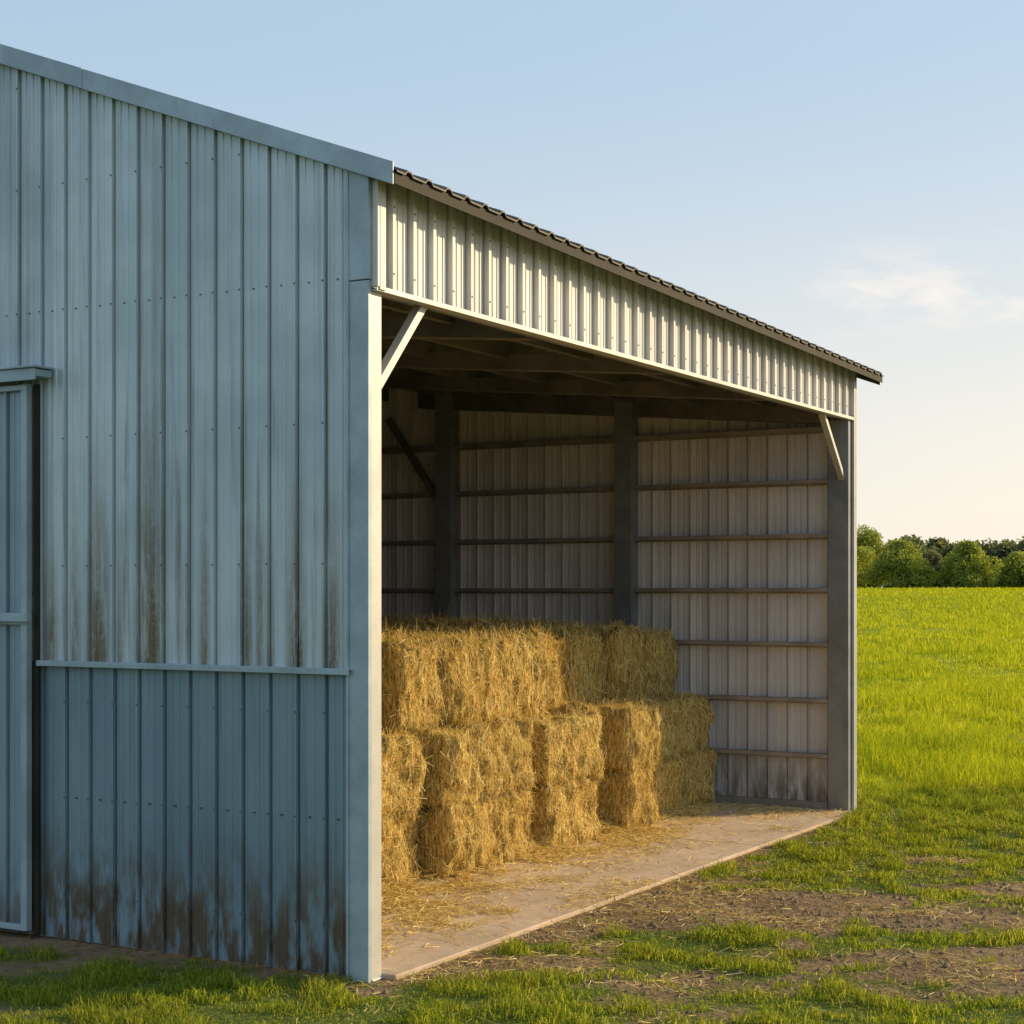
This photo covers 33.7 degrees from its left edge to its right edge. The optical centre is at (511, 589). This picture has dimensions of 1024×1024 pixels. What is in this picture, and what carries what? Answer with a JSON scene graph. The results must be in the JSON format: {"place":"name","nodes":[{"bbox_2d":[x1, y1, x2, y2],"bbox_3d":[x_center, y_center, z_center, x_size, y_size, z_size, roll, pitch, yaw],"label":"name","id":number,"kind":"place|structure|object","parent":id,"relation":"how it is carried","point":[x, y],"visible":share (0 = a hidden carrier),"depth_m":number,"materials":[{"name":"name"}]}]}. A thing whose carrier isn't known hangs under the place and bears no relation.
{"place":"outdoors","nodes":[
{"label":"outdoors","id":0,"kind":"place"},
{"bbox_2d":[4,801,851,979],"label":"concrete floor","id":1,"kind":"structure","parent":0,"point":[404,963],"depth_m":12.57,"materials":[{"name":"beige concrete"}]},
{"bbox_2d":[381,808,425,889],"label":"hay bale","id":2,"kind":"object","parent":1,"relation":"on","point":[398,850],"visible":0.18,"depth_m":12.30,"materials":[{"name":"plant"}]},
{"bbox_2d":[381,722,432,821],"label":"hay bale","id":3,"kind":"object","parent":2,"relation":"on","point":[403,766],"visible":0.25,"depth_m":12.38,"materials":[{"name":"plant"}]},
{"bbox_2d":[0,44,884,982],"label":"metal hay barn","id":4,"kind":"structure","parent":1,"relation":"on","point":[288,418],"depth_m":10.52,"materials":[{"name":"paint"}]},
{"bbox_2d":[0,391,20,923],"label":"sliding door panel","id":5,"kind":"structure","parent":4,"relation":"in","point":[10,402],"depth_m":10.77,"materials":[{"name":"paint"}]},
{"bbox_2d":[413,793,495,880],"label":"hay bale","id":6,"kind":"object","parent":1,"relation":"on","point":[453,836],"visible":0.47,"depth_m":12.74,"materials":[{"name":"plant"}]},
{"bbox_2d":[383,715,500,813],"bbox_3d":[-0.725,1.356,13.161,1.258,0.839,0.872,1,0,29],"label":"hay bale","id":7,"kind":"object","parent":6,"relation":"on","point":[463,768],"visible":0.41,"depth_m":12.80,"materials":[{"name":"plant"}]},
{"bbox_2d":[381,625,454,733],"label":"hay bale","id":8,"kind":"object","parent":7,"relation":"on","point":[412,686],"visible":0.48,"depth_m":12.96,"materials":[{"name":"plant"}]},
{"bbox_2d":[487,784,536,865],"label":"hay bale","id":9,"kind":"object","parent":1,"relation":"on","point":[509,825],"visible":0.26,"depth_m":13.53,"materials":[{"name":"plant"}]},
{"bbox_2d":[443,707,541,801],"bbox_3d":[-0.433,1.362,13.804,1.245,0.877,0.867,-2,-1,32],"label":"hay bale","id":10,"kind":"object","parent":9,"relation":"on","point":[512,738],"visible":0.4,"depth_m":13.52,"materials":[{"name":"plant"}]},
{"bbox_2d":[381,618,496,729],"bbox_3d":[-0.684,0.758,13.885,1.245,1.072,0.842,0,1,31],"label":"hay bale","id":11,"kind":"object","parent":10,"relation":"on","point":[468,683],"visible":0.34,"depth_m":13.64,"materials":[{"name":"plant"}]},
{"bbox_2d":[489,709,529,762],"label":"hay bale","id":12,"kind":"object","parent":9,"relation":"on","point":[512,716],"visible":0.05,"depth_m":14.14,"materials":[{"name":"plant"}]},
{"bbox_2d":[528,777,606,847],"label":"hay bale","id":13,"kind":"object","parent":1,"relation":"on","point":[564,813],"visible":0.41,"depth_m":14.27,"materials":[{"name":"plant"}]},
{"bbox_2d":[517,702,606,791],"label":"hay bale","id":14,"kind":"object","parent":13,"relation":"on","point":[564,747],"visible":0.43,"depth_m":14.34,"materials":[{"name":"plant"}]},
{"bbox_2d":[407,622,552,716],"bbox_3d":[-0.315,0.799,14.704,1.173,1.065,1.108,-1,0,33],"label":"hay bale","id":15,"kind":"object","parent":14,"relation":"on","point":[522,669],"visible":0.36,"depth_m":14.51,"materials":[{"name":"plant"}]},
{"bbox_2d":[381,800,851,968],"bbox_3d":[0.678,2.120,13.464,1.731,0.156,8.180,0,0,30],"label":"loose straw on floor","id":16,"kind":"object","parent":1,"relation":"on","point":[536,852],"visible":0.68,"depth_m":12.77,"materials":[{"name":"yellow plant"}]},
{"bbox_2d":[595,759,662,829],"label":"hay bale","id":17,"kind":"object","parent":1,"relation":"on","point":[625,800],"visible":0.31,"depth_m":15.32,"materials":[{"name":"plant"}]},
{"bbox_2d":[562,692,665,781],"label":"hay bale","id":18,"kind":"object","parent":17,"relation":"on","point":[632,734],"visible":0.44,"depth_m":15.29,"materials":[{"name":"plant"}]},
{"bbox_2d":[653,751,690,818],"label":"hay bale","id":19,"kind":"object","parent":1,"relation":"on","point":[668,771],"visible":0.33,"depth_m":16.28,"materials":[{"name":"plant"}]},
{"bbox_2d":[589,687,686,758],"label":"hay bale","id":20,"kind":"object","parent":19,"relation":"on","point":[669,713],"visible":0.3,"depth_m":16.47,"materials":[{"name":"plant"}]},
{"bbox_2d":[530,616,648,700],"bbox_3d":[0.758,0.783,16.848,1.251,1.109,0.862,-1,0,29],"label":"hay bale","id":21,"kind":"object","parent":20,"relation":"on","point":[623,649],"visible":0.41,"depth_m":16.54,"materials":[{"name":"plant"}]},
{"bbox_2d":[674,743,723,804],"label":"hay bale","id":22,"kind":"object","parent":1,"relation":"on","point":[699,783],"visible":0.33,"depth_m":16.93,"materials":[{"name":"plant"}]},
{"bbox_2d":[646,688,717,754],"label":"hay bale","id":23,"kind":"object","parent":22,"relation":"on","point":[696,717],"visible":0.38,"depth_m":17.04,"materials":[{"name":"plant"}]},
{"bbox_2d":[569,616,682,698],"bbox_3d":[1.116,0.753,17.472,1.258,1.006,0.860,0,-1,27],"label":"hay bale","id":24,"kind":"object","parent":23,"relation":"on","point":[662,665],"visible":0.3,"depth_m":17.21,"materials":[{"name":"plant"}]},
{"bbox_2d":[0,779,1023,1023],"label":"lawn grass","id":25,"kind":"structure","parent":0,"point":[1004,809],"depth_m":9.75,"materials":[{"name":"green plant"}]},
{"bbox_2d":[0,589,1023,1023],"bbox_3d":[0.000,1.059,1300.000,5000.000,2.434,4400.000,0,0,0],"label":"ground","id":26,"kind":"structure","parent":0,"point":[80,953],"depth_m":10.14,"materials":[{"name":"green plant"}]},
{"bbox_2d":[350,830,1023,1019],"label":"soil clods","id":27,"kind":"object","parent":26,"relation":"on","point":[868,988],"visible":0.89,"depth_m":11.03,"materials":[{"name":"brown soil"}]},
{"bbox_2d":[857,546,875,586],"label":"deciduous tree","id":28,"kind":"object","parent":26,"relation":"on","point":[861,562],"visible":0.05,"depth_m":256.44,"materials":[{"name":"green plant"}]},
{"bbox_2d":[857,524,892,587],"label":"deciduous tree","id":29,"kind":"object","parent":26,"relation":"on","point":[867,537],"visible":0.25,"depth_m":263.24,"materials":[{"name":"green plant"}]},
{"bbox_2d":[861,539,938,588],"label":"deciduous tree","id":30,"kind":"object","parent":26,"relation":"on","point":[905,569],"visible":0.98,"depth_m":249.81,"materials":[{"name":"green plant"}]},
{"bbox_2d":[919,549,948,587],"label":"deciduous tree","id":31,"kind":"object","parent":26,"relation":"on","point":[935,558],"visible":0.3,"depth_m":274.85,"materials":[{"name":"green plant"}]},
{"bbox_2d":[857,586,1023,796],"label":"field grass","id":32,"kind":"structure","parent":26,"relation":"on","point":[950,760],"depth_m":33.88,"materials":[{"name":"green plant"}]},
{"bbox_2d":[865,577,1023,587],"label":"hedgerow","id":33,"kind":"object","parent":26,"relation":"on","point":[888,586],"visible":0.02,"depth_m":270.08,"materials":[{"name":"green plant"}]},
{"bbox_2d":[881,534,1023,570],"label":"distant treeline","id":34,"kind":"object","parent":26,"relation":"on","point":[943,547],"visible":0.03,"depth_m":289.27,"materials":[{"name":"green plant"}]},
{"bbox_2d":[936,539,1004,587],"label":"deciduous tree","id":35,"kind":"object","parent":26,"relation":"on","point":[969,564],"visible":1,"depth_m":248.30,"materials":[{"name":"green plant"}]},
{"bbox_2d":[991,550,1023,587],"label":"deciduous tree","id":36,"kind":"object","parent":26,"relation":"on","point":[1011,575],"visible":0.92,"depth_m":253.85,"materials":[{"name":"green plant"}]},
{"bbox_2d":[0,0,1023,587],"label":"sky","id":37,"kind":"structure","parent":0,"point":[845,178],"materials":[{"name":"blue"}]},
{"bbox_2d":[296,810,1023,1023],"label":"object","id":38,"kind":"object","parent":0,"point":[729,913],"visible":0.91,"depth_m":10.96,"materials":[{"name":"brown soil"}]},
{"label":"hay bale","id":39,"kind":"object","parent":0,"visible":0},
{"bbox_2d":[543,691,606,752],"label":"hay bale","id":40,"kind":"object","parent":39,"relation":"on","point":[564,707],"visible":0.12,"depth_m":15.11,"materials":[{"name":"plant"}]},
{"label":"hay bale","id":41,"kind":"object","parent":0,"visible":0},
{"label":"hay bale","id":42,"kind":"object","parent":41,"relation":"on","visible":0},
{"bbox_2d":[381,617,434,638],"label":"hay bale","id":43,"kind":"object","parent":42,"relation":"on","point":[394,631],"visible":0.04,"depth_m":14.99,"materials":[{"name":"plant"}]},
{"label":"hay bale","id":44,"kind":"object","parent":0,"visible":0},
{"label":"hay bale","id":45,"kind":"object","parent":44,"relation":"on","visible":0},
{"bbox_2d":[381,617,471,636],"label":"hay bale","id":46,"kind":"object","parent":45,"relation":"on","point":[423,629],"visible":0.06,"depth_m":15.89,"materials":[{"name":"plant"}]},
{"bbox_2d":[448,619,572,708],"bbox_3d":[-0.042,0.756,15.645,1.242,1.042,0.777,0,-1,28],"label":"hay bale","id":47,"kind":"object","parent":45,"relation":"on","point":[556,645],"visible":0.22,"depth_m":15.44,"materials":[{"name":"plant"}]},
{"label":"hay bale","id":48,"kind":"object","parent":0,"visible":0},
{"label":"hay bale","id":49,"kind":"object","parent":48,"relation":"on","visible":0},
{"bbox_2d":[398,607,519,633],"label":"hay bale","id":50,"kind":"object","parent":49,"relation":"on","point":[481,622],"visible":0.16,"depth_m":16.38,"materials":[{"name":"plant"}]},
{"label":"hay bale","id":51,"kind":"object","parent":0,"visible":0},
{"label":"hay bale","id":52,"kind":"object","parent":51,"relation":"on","visible":0},
{"bbox_2d":[446,605,558,630],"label":"hay bale","id":53,"kind":"object","parent":52,"relation":"on","point":[525,623],"visible":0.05,"depth_m":17.10,"materials":[{"name":"plant"}]},
{"bbox_2d":[497,617,608,704],"bbox_3d":[0.297,0.731,16.298,1.212,1.088,0.906,0,-1,27],"label":"hay bale","id":54,"kind":"object","parent":52,"relation":"on","point":[586,662],"visible":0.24,"depth_m":16.01,"materials":[{"name":"plant"}]},
{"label":"hay bale","id":55,"kind":"object","parent":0,"visible":0},
{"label":"hay bale","id":56,"kind":"object","parent":55,"relation":"on","visible":0},
{"bbox_2d":[500,614,587,627],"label":"hay bale","id":57,"kind":"object","parent":56,"relation":"on","point":[563,624],"depth_m":17.95,"materials":[{"name":"plant"}]},
{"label":"hay bale","id":58,"kind":"object","parent":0,"visible":0},
{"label":"hay bale","id":59,"kind":"object","parent":58,"relation":"on","visible":0},
{"bbox_2d":[382,614,455,628],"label":"hay bale","id":60,"kind":"object","parent":59,"relation":"on","point":[397,624],"visible":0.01,"depth_m":17.94,"materials":[{"name":"plant"}]},
{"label":"hay bale","id":61,"kind":"object","parent":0,"visible":0},
{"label":"hay bale","id":62,"kind":"object","parent":61,"relation":"on","visible":0},
{"bbox_2d":[409,611,498,621],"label":"hay bale","id":63,"kind":"object","parent":62,"relation":"on","point":[464,617],"depth_m":18.47,"materials":[{"name":"plant"}]},
{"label":"hay bale","id":64,"kind":"object","parent":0,"visible":0},
{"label":"hay bale","id":65,"kind":"object","parent":64,"relation":"on","visible":0},
{"bbox_2d":[381,616,397,626],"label":"hay bale","id":66,"kind":"object","parent":65,"relation":"on","point":[387,622],"visible":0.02,"depth_m":18.16,"materials":[{"name":"plant"}]},
{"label":"hay bale","id":67,"kind":"object","parent":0,"visible":0},
{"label":"hay bale","id":68,"kind":"object","parent":67,"relation":"on","visible":0},
{"bbox_2d":[381,603,437,624],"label":"hay bale","id":69,"kind":"object","parent":68,"relation":"on","point":[397,619],"depth_m":18.71,"materials":[{"name":"plant"}]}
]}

